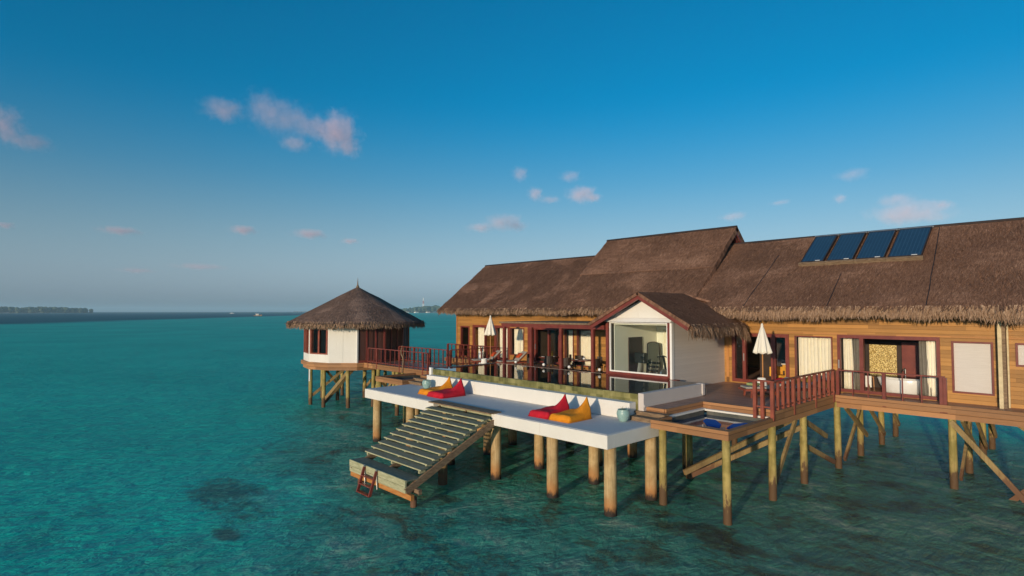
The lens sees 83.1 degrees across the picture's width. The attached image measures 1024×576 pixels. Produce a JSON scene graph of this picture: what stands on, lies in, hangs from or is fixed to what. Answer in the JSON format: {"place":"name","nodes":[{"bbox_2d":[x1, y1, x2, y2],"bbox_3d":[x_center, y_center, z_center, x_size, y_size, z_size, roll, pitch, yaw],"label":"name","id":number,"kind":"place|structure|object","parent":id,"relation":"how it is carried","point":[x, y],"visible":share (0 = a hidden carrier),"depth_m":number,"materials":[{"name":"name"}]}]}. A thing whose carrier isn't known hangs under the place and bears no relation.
{"place":"outdoors","nodes":[
{"label":"outdoors","id":0,"kind":"place"},
{"bbox_2d":[0,306,92,312],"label":"island","id":1,"kind":"structure","parent":0,"point":[39,309],"depth_m":1985.67,"materials":[{"name":"green plant"}]},
{"bbox_2d":[401,305,439,312],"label":"island","id":2,"kind":"structure","parent":0,"point":[424,309],"depth_m":2319.21,"materials":[{"name":"green plant"}]},
{"bbox_2d":[0,312,1023,575],"bbox_3d":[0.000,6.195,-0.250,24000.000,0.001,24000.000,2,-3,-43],"label":"sea water","id":3,"kind":"structure","parent":0,"point":[172,444],"depth_m":20.13,"materials":[{"name":"teal liquid"}]},
{"bbox_2d":[429,363,706,479],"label":"infinity pool","id":4,"kind":"structure","parent":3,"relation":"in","point":[642,393],"depth_m":23.54,"materials":[{"name":"white concrete"}]},
{"bbox_2d":[0,0,1023,311],"label":"sky","id":5,"kind":"structure","parent":0,"point":[156,155],"materials":[{"name":"blue"}]},
{"bbox_2d":[769,366,785,377],"bbox_3d":[12.150,3.985,26.288,0.714,0.762,0.783,2,-3,-43],"label":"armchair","id":6,"kind":"object","parent":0,"point":[780,372],"visible":0.4,"depth_m":26.45,"materials":[{"name":"orange fabric"}]},
{"bbox_2d":[781,363,785,374],"bbox_3d":[12.653,3.886,26.099,0.700,0.940,0.670,2,-3,-43],"label":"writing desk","id":7,"kind":"object","parent":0,"point":[783,366],"visible":0.18,"depth_m":26.09,"materials":[{"name":"orange wood"}]},
{"bbox_2d":[901,342,919,378],"bbox_3d":[16.738,3.270,23.974,0.200,2.000,0.900,2,-3,-43],"label":"door","id":8,"kind":"structure","parent":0,"point":[910,357],"depth_m":24.02,"materials":[{"name":"red wood"}]},
{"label":"seabed","id":9,"kind":"structure","parent":0,"visible":0},
{"bbox_2d":[285,281,424,407],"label":"round pavilion","id":10,"kind":"structure","parent":9,"relation":"on","point":[343,332],"depth_m":37.55,"materials":[{"name":"brown plant"}]},
{"bbox_2d":[304,329,308,353],"bbox_3d":[-13.728,3.506,38.748,0.150,1.680,1.651,1,-3,-30],"label":"window","id":11,"kind":"structure","parent":10,"relation":"in","point":[306,332],"depth_m":38.69,"materials":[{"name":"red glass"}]},
{"bbox_2d":[310,328,327,354],"bbox_3d":[-12.500,3.457,37.526,1.651,1.680,0.150,-1,-3,30],"label":"window","id":12,"kind":"structure","parent":10,"relation":"in","point":[312,329],"depth_m":37.50,"materials":[{"name":"red glass"}]},
{"bbox_2d":[358,327,384,362],"bbox_3d":[-9.142,3.516,37.514,1.838,2.600,0.126,1,-3,-30],"label":"folding door","id":13,"kind":"structure","parent":10,"relation":"in","point":[372,338],"depth_m":37.48,"materials":[{"name":"brown wood"}]},
{"bbox_2d":[385,327,403,361],"bbox_3d":[-7.912,3.566,38.748,0.126,2.600,1.838,-1,-3,30],"label":"folding door","id":14,"kind":"structure","parent":10,"relation":"in","point":[394,338],"depth_m":38.68,"materials":[{"name":"brown wood"}]},
{"bbox_2d":[404,327,407,358],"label":"folding door","id":15,"kind":"structure","parent":10,"relation":"in","point":[405,329],"depth_m":40.43,"materials":[{"name":"brown wood"}]},
{"bbox_2d":[364,360,445,415],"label":"walkway","id":16,"kind":"structure","parent":9,"relation":"on","point":[395,368],"depth_m":34.83,"materials":[{"name":"brown wood"}]},
{"bbox_2d":[367,347,428,374],"bbox_3d":[-6.891,4.328,34.375,0.100,1.285,6.585,2,-3,-43],"label":"railing","id":17,"kind":"object","parent":16,"relation":"on","point":[399,365],"visible":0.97,"depth_m":34.05,"materials":[{"name":"brown wood"}]},
{"bbox_2d":[401,347,403,372],"bbox_3d":[-6.408,4.154,33.781,0.100,1.589,0.346,2,-3,-43],"label":"driftwood post","id":18,"kind":"object","parent":17,"relation":"attached to","point":[402,356],"visible":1,"depth_m":33.69,"materials":[{"name":"wood"}]},
{"bbox_2d":[398,346,448,366],"bbox_3d":[-5.668,4.413,36.487,0.110,1.285,5.410,2,-3,-43],"label":"railing","id":19,"kind":"object","parent":16,"relation":"on","point":[438,363],"visible":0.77,"depth_m":36.01,"materials":[{"name":"red wood"}]},
{"bbox_2d":[349,400,500,507],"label":"sea stairs","id":20,"kind":"structure","parent":9,"relation":"on","point":[393,478],"depth_m":20.56,"materials":[{"name":"beige wood"}]},
{"bbox_2d":[356,465,377,496],"bbox_3d":[-5.034,6.947,19.615,0.586,1.627,0.889,2,-3,-43],"label":"swim ladder","id":21,"kind":"object","parent":20,"relation":"hanging from","point":[364,475],"visible":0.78,"depth_m":19.62,"materials":[{"name":"wood"}]},
{"bbox_2d":[376,363,566,425],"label":"timber deck","id":22,"kind":"structure","parent":9,"relation":"on","point":[406,379],"depth_m":30.68,"materials":[{"name":"brown wood"}]},
{"bbox_2d":[449,347,499,365],"bbox_3d":[-2.275,4.391,35.948,4.010,1.285,0.110,2,-3,-43],"label":"railing","id":23,"kind":"object","parent":22,"relation":"on","point":[462,363],"visible":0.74,"depth_m":35.57,"materials":[{"name":"red wood"}]},
{"bbox_2d":[481,358,486,363],"bbox_3d":[-1.648,4.433,34.187,0.440,0.500,0.440,2,-3,-43],"label":"lamp","id":24,"kind":"object","parent":22,"relation":"on","point":[483,360],"visible":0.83,"depth_m":34.04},
{"bbox_2d":[470,350,501,363],"bbox_3d":[-1.499,4.271,35.252,1.950,0.915,0.725,1,-2,-18],"label":"sun lounger","id":25,"kind":"object","parent":22,"relation":"on","point":[493,359],"visible":0.72,"depth_m":35.05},
{"bbox_2d":[484,315,496,362],"bbox_3d":[-1.305,3.177,34.810,0.718,3.060,0.741,1,-2,-22],"label":"closed umbrella","id":26,"kind":"object","parent":22,"relation":"on","point":[490,329],"visible":0.95,"depth_m":34.71,"materials":[{"name":"white fabric"}]},
{"bbox_2d":[496,351,527,364],"bbox_3d":[0.065,4.230,34.224,1.950,0.915,0.725,1,-3,-23],"label":"sun lounger","id":27,"kind":"object","parent":22,"relation":"on","point":[518,360],"visible":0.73,"depth_m":34.06,"materials":[{"name":"white fabric"}]},
{"bbox_2d":[527,354,536,366],"bbox_3d":[1.095,4.181,32.655,0.520,0.881,0.562,-1,-2,17],"label":"dining chair","id":28,"kind":"object","parent":22,"relation":"on","point":[528,360],"visible":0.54,"depth_m":32.50,"materials":[{"name":"wicker"}]},
{"bbox_2d":[365,375,658,516],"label":"sun terrace","id":29,"kind":"structure","parent":9,"relation":"on","point":[606,430],"depth_m":20.73,"materials":[{"name":"white paint"}]},
{"bbox_2d":[422,379,430,388],"bbox_3d":[-4.089,4.566,27.726,0.450,0.509,0.450,2,-3,-43],"label":"planter pot","id":30,"kind":"object","parent":29,"relation":"on","point":[426,384],"visible":0.94,"depth_m":27.56,"materials":[{"name":"teal ceramic"}]},
{"bbox_2d":[418,376,452,394],"bbox_3d":[-3.414,4.383,26.101,1.346,0.744,1.000,2,-3,-43],"label":"bean bag","id":31,"kind":"object","parent":29,"relation":"on","point":[447,384],"visible":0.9,"depth_m":26.01,"materials":[{"name":"orange fabric"}]},
{"bbox_2d":[427,378,465,398],"bbox_3d":[-2.853,4.349,25.325,1.396,0.750,1.100,2,-3,-43],"label":"bean bag","id":32,"kind":"object","parent":29,"relation":"on","point":[457,389],"visible":1,"depth_m":25.12,"materials":[{"name":"red fabric"}]},
{"bbox_2d":[528,394,568,419],"bbox_3d":[1.357,4.163,20.570,1.296,0.738,0.940,2,-3,-43],"label":"bean bag","id":33,"kind":"object","parent":29,"relation":"on","point":[560,406],"visible":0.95,"depth_m":20.40,"materials":[{"name":"red fabric"}]},
{"bbox_2d":[548,397,591,423],"bbox_3d":[2.029,4.128,19.858,1.297,0.750,0.940,2,-3,-43],"label":"bean bag","id":34,"kind":"object","parent":29,"relation":"on","point":[582,412],"visible":1,"depth_m":19.68,"materials":[{"name":"orange fabric"}]},
{"bbox_2d":[617,407,629,421],"bbox_3d":[3.752,4.234,19.485,0.450,0.509,0.450,2,-3,-43],"label":"planter pot","id":35,"kind":"object","parent":29,"relation":"on","point":[623,414],"visible":1,"depth_m":19.32,"materials":[{"name":"teal ceramic"}]},
{"bbox_2d":[437,217,1023,502],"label":"thatched villa","id":36,"kind":"object","parent":9,"relation":"on","point":[709,300],"visible":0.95,"depth_m":25.11,"materials":[{"name":"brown wood"}]},
{"bbox_2d":[460,326,469,356],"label":"window","id":37,"kind":"structure","parent":36,"relation":"in","point":[461,327],"depth_m":41.76,"materials":[{"name":"red glass"}]},
{"bbox_2d":[447,343,495,362],"bbox_3d":[-2.727,4.532,39.429,0.110,1.285,5.560,2,-3,-43],"label":"railing","id":38,"kind":"object","parent":36,"relation":"on","point":[467,350],"visible":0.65,"depth_m":39.73,"materials":[{"name":"red wood"}]},
{"bbox_2d":[478,351,483,363],"bbox_3d":[-2.046,4.669,38.175,0.340,0.950,0.340,2,-3,-43],"label":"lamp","id":39,"kind":"object","parent":38,"relation":"attached to","point":[479,354],"visible":0.62,"depth_m":38.05,"materials":[{"name":"white"}]},
{"bbox_2d":[478,327,483,350],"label":"curtain","id":40,"kind":"object","parent":36,"relation":"hanging from","point":[481,336],"visible":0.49,"depth_m":40.68,"materials":[{"name":"beige fabric"}]},
{"bbox_2d":[472,325,509,359],"bbox_3d":[-1.429,3.697,39.518,0.175,2.300,3.790,2,-3,-43],"label":"sliding door","id":41,"kind":"structure","parent":36,"relation":"in","point":[474,326],"depth_m":39.14,"materials":[{"name":"red wood"}]},
{"bbox_2d":[500,328,506,357],"bbox_3d":[-0.449,3.735,38.855,0.103,2.130,1.105,2,-3,-43],"label":"curtain","id":42,"kind":"object","parent":36,"relation":"hanging from","point":[501,341],"visible":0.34,"depth_m":39.09,"materials":[{"name":"beige fabric"}]},
{"bbox_2d":[510,328,523,354],"bbox_3d":[0.365,3.485,37.622,0.175,1.770,1.320,2,-3,-43],"label":"window","id":43,"kind":"structure","parent":36,"relation":"in","point":[510,328],"depth_m":38.00,"materials":[{"name":"red wood"}]},
{"bbox_2d":[514,329,522,353],"bbox_3d":[0.559,3.527,37.793,0.126,2.000,1.205,2,-3,-43],"label":"curtain","id":44,"kind":"object","parent":36,"relation":"hanging from","point":[518,340],"visible":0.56,"depth_m":37.95,"materials":[{"name":"beige fabric"}]},
{"bbox_2d":[528,327,558,364],"bbox_3d":[2.000,3.564,35.860,0.205,2.270,2.780,2,-3,-43],"label":"sliding door","id":45,"kind":"structure","parent":36,"relation":"in","point":[535,329],"depth_m":36.02,"materials":[{"name":"red wood"}]},
{"bbox_2d":[543,356,553,367],"bbox_3d":[2.003,4.136,31.542,0.562,0.881,0.520,0,-2,-3],"label":"dining chair","id":46,"kind":"object","parent":36,"relation":"on","point":[548,360],"visible":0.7,"depth_m":31.32,"materials":[{"name":"wicker"}]},
{"bbox_2d":[563,358,572,368],"bbox_3d":[2.826,4.080,30.151,0.520,0.881,0.562,1,-3,-23],"label":"dining chair","id":47,"kind":"object","parent":36,"relation":"on","point":[566,364],"visible":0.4,"depth_m":29.90,"materials":[{"name":"wicker"}]},
{"bbox_2d":[566,354,571,368],"bbox_3d":[3.071,4.168,32.342,0.520,0.881,0.562,0,-2,7],"label":"dining chair","id":48,"kind":"object","parent":36,"relation":"on","point":[569,358],"visible":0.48,"depth_m":32.11,"materials":[{"name":"wicker"}]},
{"bbox_2d":[564,329,573,365],"bbox_3d":[3.430,3.514,34.365,0.175,2.150,0.720,2,-3,-43],"label":"window","id":49,"kind":"structure","parent":36,"relation":"in","point":[565,330],"depth_m":34.55,"materials":[{"name":"red wood"}]},
{"bbox_2d":[569,330,572,363],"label":"curtain","id":50,"kind":"object","parent":36,"relation":"hanging from","point":[571,342],"visible":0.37,"depth_m":34.61,"materials":[{"name":"beige fabric"}]},
{"bbox_2d":[574,355,583,370],"bbox_3d":[3.664,4.134,31.498,0.562,0.881,0.520,0,-2,7],"label":"dining chair","id":51,"kind":"object","parent":36,"relation":"on","point":[578,357],"visible":0.69,"depth_m":31.68,"materials":[{"name":"wicker"}]},
{"bbox_2d":[571,359,590,370],"bbox_3d":[3.703,4.158,30.485,1.200,0.750,1.200,2,-3,-43],"label":"dining table","id":52,"kind":"object","parent":36,"relation":"on","point":[582,360],"visible":0.58,"depth_m":30.42,"materials":[{"name":"brown wood"}]},
{"bbox_2d":[577,329,590,366],"bbox_3d":[4.257,3.479,33.489,0.175,2.150,1.170,2,-3,-43],"label":"window","id":53,"kind":"structure","parent":36,"relation":"in","point":[577,329],"depth_m":33.81,"materials":[{"name":"red wood"}]},
{"bbox_2d":[581,330,590,365],"bbox_3d":[4.441,3.476,33.673,0.103,2.230,1.125,2,-3,-43],"label":"curtain","id":54,"kind":"object","parent":36,"relation":"hanging from","point":[586,344],"visible":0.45,"depth_m":33.75,"materials":[{"name":"beige fabric"}]},
{"bbox_2d":[588,358,600,371],"bbox_3d":[4.263,4.064,29.751,0.520,0.881,0.562,-2,-3,42],"label":"dining chair","id":55,"kind":"object","parent":36,"relation":"on","point":[597,363],"visible":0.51,"depth_m":29.54,"materials":[{"name":"wicker"}]},
{"bbox_2d":[597,356,602,373],"bbox_3d":[4.544,4.106,30.789,0.520,0.881,0.562,1,-3,-23],"label":"dining chair","id":56,"kind":"object","parent":36,"relation":"on","point":[598,357],"visible":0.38,"depth_m":30.65,"materials":[{"name":"wicker"}]},
{"bbox_2d":[628,337,642,371],"bbox_3d":[5.900,3.301,27.602,1.100,1.910,0.045,2,-3,-43],"label":"door","id":57,"kind":"structure","parent":36,"relation":"in","point":[634,343],"depth_m":27.47,"materials":[{"name":"grey glass"}]},
{"bbox_2d":[629,352,646,371],"bbox_3d":[6.149,3.655,27.311,1.217,1.200,0.808,2,-3,-43],"label":"exercise machine","id":58,"kind":"object","parent":36,"relation":"on","point":[640,358],"visible":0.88,"depth_m":27.11,"materials":[{"name":"black plastic"}]},
{"bbox_2d":[609,322,673,379],"bbox_3d":[5.611,2.915,25.348,0.168,2.820,3.260,2,-3,-43],"label":"gallery window","id":59,"kind":"structure","parent":36,"relation":"in","point":[671,324],"depth_m":24.51,"materials":[{"name":"white paint"}]},
{"bbox_2d":[646,342,660,373],"bbox_3d":[6.911,3.459,28.282,0.720,1.668,0.300,0,-2,-5],"label":"standing mirror","id":60,"kind":"object","parent":36,"relation":"on","point":[653,350],"visible":0.79,"depth_m":28.25,"materials":[{"name":"silver metal"}]},
{"bbox_2d":[647,360,659,373],"bbox_3d":[6.766,3.880,27.677,0.364,0.798,0.560,2,-3,-43],"label":"dumbbell rack","id":61,"kind":"object","parent":36,"relation":"on","point":[650,366],"visible":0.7,"depth_m":27.65,"materials":[{"name":"metal"}]},
{"bbox_2d":[657,355,666,374],"bbox_3d":[6.982,3.613,25.966,1.130,1.195,0.600,2,-3,-43],"label":"exercise bike","id":62,"kind":"object","parent":36,"relation":"on","point":[663,371],"visible":0.27,"depth_m":25.76,"materials":[{"name":"black plastic"}]},
{"bbox_2d":[663,330,666,368],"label":"curtain","id":63,"kind":"object","parent":36,"relation":"hanging from","point":[664,343],"visible":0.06,"depth_m":28.49,"materials":[{"name":"beige fabric"}]},
{"bbox_2d":[732,333,789,383],"bbox_3d":[11.203,3.180,26.101,0.205,2.250,2.580,2,-3,-43],"label":"sliding door","id":64,"kind":"structure","parent":36,"relation":"in","point":[773,337],"depth_m":26.18,"materials":[{"name":"red wood"}]},
{"bbox_2d":[794,336,832,381],"bbox_3d":[12.778,2.974,24.459,0.175,1.870,1.500,2,-3,-43],"label":"window","id":65,"kind":"structure","parent":36,"relation":"in","point":[795,337],"depth_m":24.90,"materials":[{"name":"glass"}]},
{"bbox_2d":[798,337,831,379],"bbox_3d":[12.964,3.021,24.630,0.119,2.150,1.424,2,-3,-43],"label":"curtain","id":66,"kind":"object","parent":36,"relation":"hanging from","point":[814,354],"visible":0.56,"depth_m":24.68,"materials":[{"name":"beige fabric"}]},
{"bbox_2d":[798,234,839,266],"bbox_3d":[14.253,-1.761,26.784,1.080,0.193,2.625,-2,31,47],"label":"solar panel","id":67,"kind":"object","parent":36,"relation":"on","point":[818,251],"visible":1,"depth_m":26.61,"materials":[{"name":"blue glass"}]},
{"bbox_2d":[824,231,867,265],"bbox_3d":[15.028,-1.794,25.962,1.160,0.193,2.625,-2,31,47],"label":"solar panel","id":68,"kind":"object","parent":36,"relation":"on","point":[845,248],"visible":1,"depth_m":25.79,"materials":[{"name":"blue glass"}]},
{"bbox_2d":[843,338,854,388],"bbox_3d":[13.828,3.099,23.710,0.102,2.180,0.402,2,-3,-43],"label":"curtain","id":69,"kind":"object","parent":36,"relation":"hanging from","point":[848,353],"visible":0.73,"depth_m":23.72,"materials":[{"name":"beige fabric"}]},
{"bbox_2d":[853,338,859,389],"bbox_3d":[14.079,3.092,23.532,0.102,2.180,0.306,2,-3,-43],"label":"curtain","id":70,"kind":"object","parent":36,"relation":"hanging from","point":[856,360],"visible":0.53,"depth_m":23.56,"materials":[{"name":"grey fabric"}]},
{"bbox_2d":[865,376,874,390],"bbox_3d":[14.616,3.929,23.647,0.153,0.664,0.427,2,-3,-43],"label":"towel stand","id":71,"kind":"object","parent":36,"relation":"on","point":[870,381],"visible":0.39,"depth_m":23.60,"materials":[{"name":"white fabric"}]},
{"bbox_2d":[853,229,897,263],"bbox_3d":[15.834,-1.829,25.108,1.170,0.193,2.625,-2,31,47],"label":"solar panel","id":72,"kind":"object","parent":36,"relation":"on","point":[875,245],"visible":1,"depth_m":24.94,"materials":[{"name":"blue glass"}]},
{"bbox_2d":[869,344,897,376],"bbox_3d":[15.735,3.076,24.507,0.060,1.330,1.000,2,-3,-43],"label":"mosaic panel","id":73,"kind":"object","parent":36,"relation":"attached to","point":[882,358],"visible":0.93,"depth_m":24.48,"materials":[{"name":"gold metal"}]},
{"bbox_2d":[837,334,940,400],"bbox_3d":[14.588,3.021,22.513,0.205,2.320,3.450,2,-3,-43],"label":"sliding door","id":74,"kind":"structure","parent":36,"relation":"in","point":[861,338],"depth_m":22.83,"materials":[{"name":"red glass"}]},
{"bbox_2d":[836,369,947,412],"bbox_3d":[14.076,3.812,21.613,0.110,1.285,3.560,2,-3,-43],"label":"railing","id":75,"kind":"object","parent":36,"relation":"on","point":[943,397],"visible":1,"depth_m":21.36,"materials":[{"name":"brown wood"}]},
{"bbox_2d":[877,368,919,394],"bbox_3d":[15.543,3.725,23.035,1.057,1.030,1.624,1,-2,-21],"label":"bathtub","id":76,"kind":"object","parent":36,"relation":"on","point":[910,386],"visible":0.64,"depth_m":22.78,"materials":[{"name":"ceramic"}]},
{"bbox_2d":[885,225,933,261],"bbox_3d":[16.684,-1.865,24.206,1.290,0.193,2.625,-2,31,47],"label":"solar panel","id":77,"kind":"object","parent":36,"relation":"on","point":[910,243],"visible":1,"depth_m":24.04,"materials":[{"name":"blue glass"}]},
{"bbox_2d":[919,340,931,395],"bbox_3d":[15.631,3.024,21.857,0.102,2.181,0.374,2,-3,-43],"label":"curtain","id":78,"kind":"object","parent":36,"relation":"hanging from","point":[923,363],"visible":0.75,"depth_m":21.89,"materials":[{"name":"grey fabric"}]},
{"bbox_2d":[926,341,937,396],"bbox_3d":[15.767,3.016,21.655,0.102,2.180,0.356,2,-3,-43],"label":"curtain","id":79,"kind":"object","parent":36,"relation":"hanging from","point":[932,363],"visible":0.57,"depth_m":21.67,"materials":[{"name":"beige fabric"}]},
{"bbox_2d":[954,343,991,393],"bbox_3d":[16.429,2.843,20.605,0.010,1.750,1.070,2,-3,-43],"label":"roller blind","id":80,"kind":"object","parent":36,"relation":"attached to","point":[972,368],"visible":1,"depth_m":20.60,"materials":[{"name":"white fabric"}]},
{"bbox_2d":[951,341,994,395],"bbox_3d":[16.420,2.843,20.597,0.175,1.860,1.180,2,-3,-43],"label":"window","id":81,"kind":"structure","parent":36,"relation":"in","point":[952,342],"depth_m":20.53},
{"bbox_2d":[1015,343,1023,366],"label":"window","id":82,"kind":"structure","parent":36,"relation":"in","point":[1016,344],"depth_m":19.67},
{"bbox_2d":[1018,345,1023,364],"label":"roller blind","id":83,"kind":"object","parent":36,"relation":"attached to","point":[1021,354],"visible":1,"depth_m":19.67,"materials":[{"name":"white fabric"}]},
{"bbox_2d":[630,382,840,525],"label":"timber deck","id":84,"kind":"structure","parent":9,"relation":"on","point":[725,405],"depth_m":19.92,"materials":[{"name":"brown wood"}]},
{"bbox_2d":[703,419,720,427],"bbox_3d":[6.629,4.470,19.118,0.484,0.030,1.510,0,-2,10],"label":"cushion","id":85,"kind":"object","parent":84,"relation":"on","point":[712,423],"visible":1,"depth_m":18.98,"materials":[{"name":"blue fabric"}]},
{"bbox_2d":[727,423,747,428],"bbox_3d":[7.321,4.450,18.640,1.247,0.030,0.568,2,-3,-43],"label":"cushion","id":86,"kind":"object","parent":84,"relation":"on","point":[734,425],"visible":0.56,"depth_m":18.65,"materials":[{"name":"blue fabric"}]},
{"bbox_2d":[757,378,766,395],"bbox_3d":[9.773,3.870,22.620,0.420,0.690,0.420,2,-3,-43],"label":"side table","id":87,"kind":"object","parent":84,"relation":"on","point":[759,382],"visible":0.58,"depth_m":22.51,"materials":[{"name":"white"}]},
{"bbox_2d":[753,323,772,395],"bbox_3d":[9.944,2.813,22.950,0.718,2.830,0.741,1,-2,-22],"label":"closed umbrella","id":88,"kind":"object","parent":84,"relation":"on","point":[762,346],"visible":0.96,"depth_m":22.82,"materials":[{"name":"white fabric"}]},
{"bbox_2d":[738,377,796,397],"bbox_3d":[9.886,3.844,22.401,1.950,0.733,0.725,0,-2,1],"label":"sun lounger","id":89,"kind":"object","parent":84,"relation":"on","point":[744,388],"visible":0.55,"depth_m":22.11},
{"bbox_2d":[752,369,834,420],"bbox_3d":[10.413,3.793,21.144,5.855,1.285,0.740,2,-3,-43],"label":"railing","id":90,"kind":"object","parent":84,"relation":"on","point":[762,406],"visible":0.96,"depth_m":20.05,"materials":[{"name":"brown wood"}]},
{"bbox_2d":[775,375,827,396],"bbox_3d":[11.197,3.819,22.608,1.950,0.799,0.725,0,-2,-3],"label":"sun lounger","id":91,"kind":"object","parent":84,"relation":"on","point":[807,386],"visible":0.24,"depth_m":22.32,"materials":[{"name":"brown wood"}]}
]}

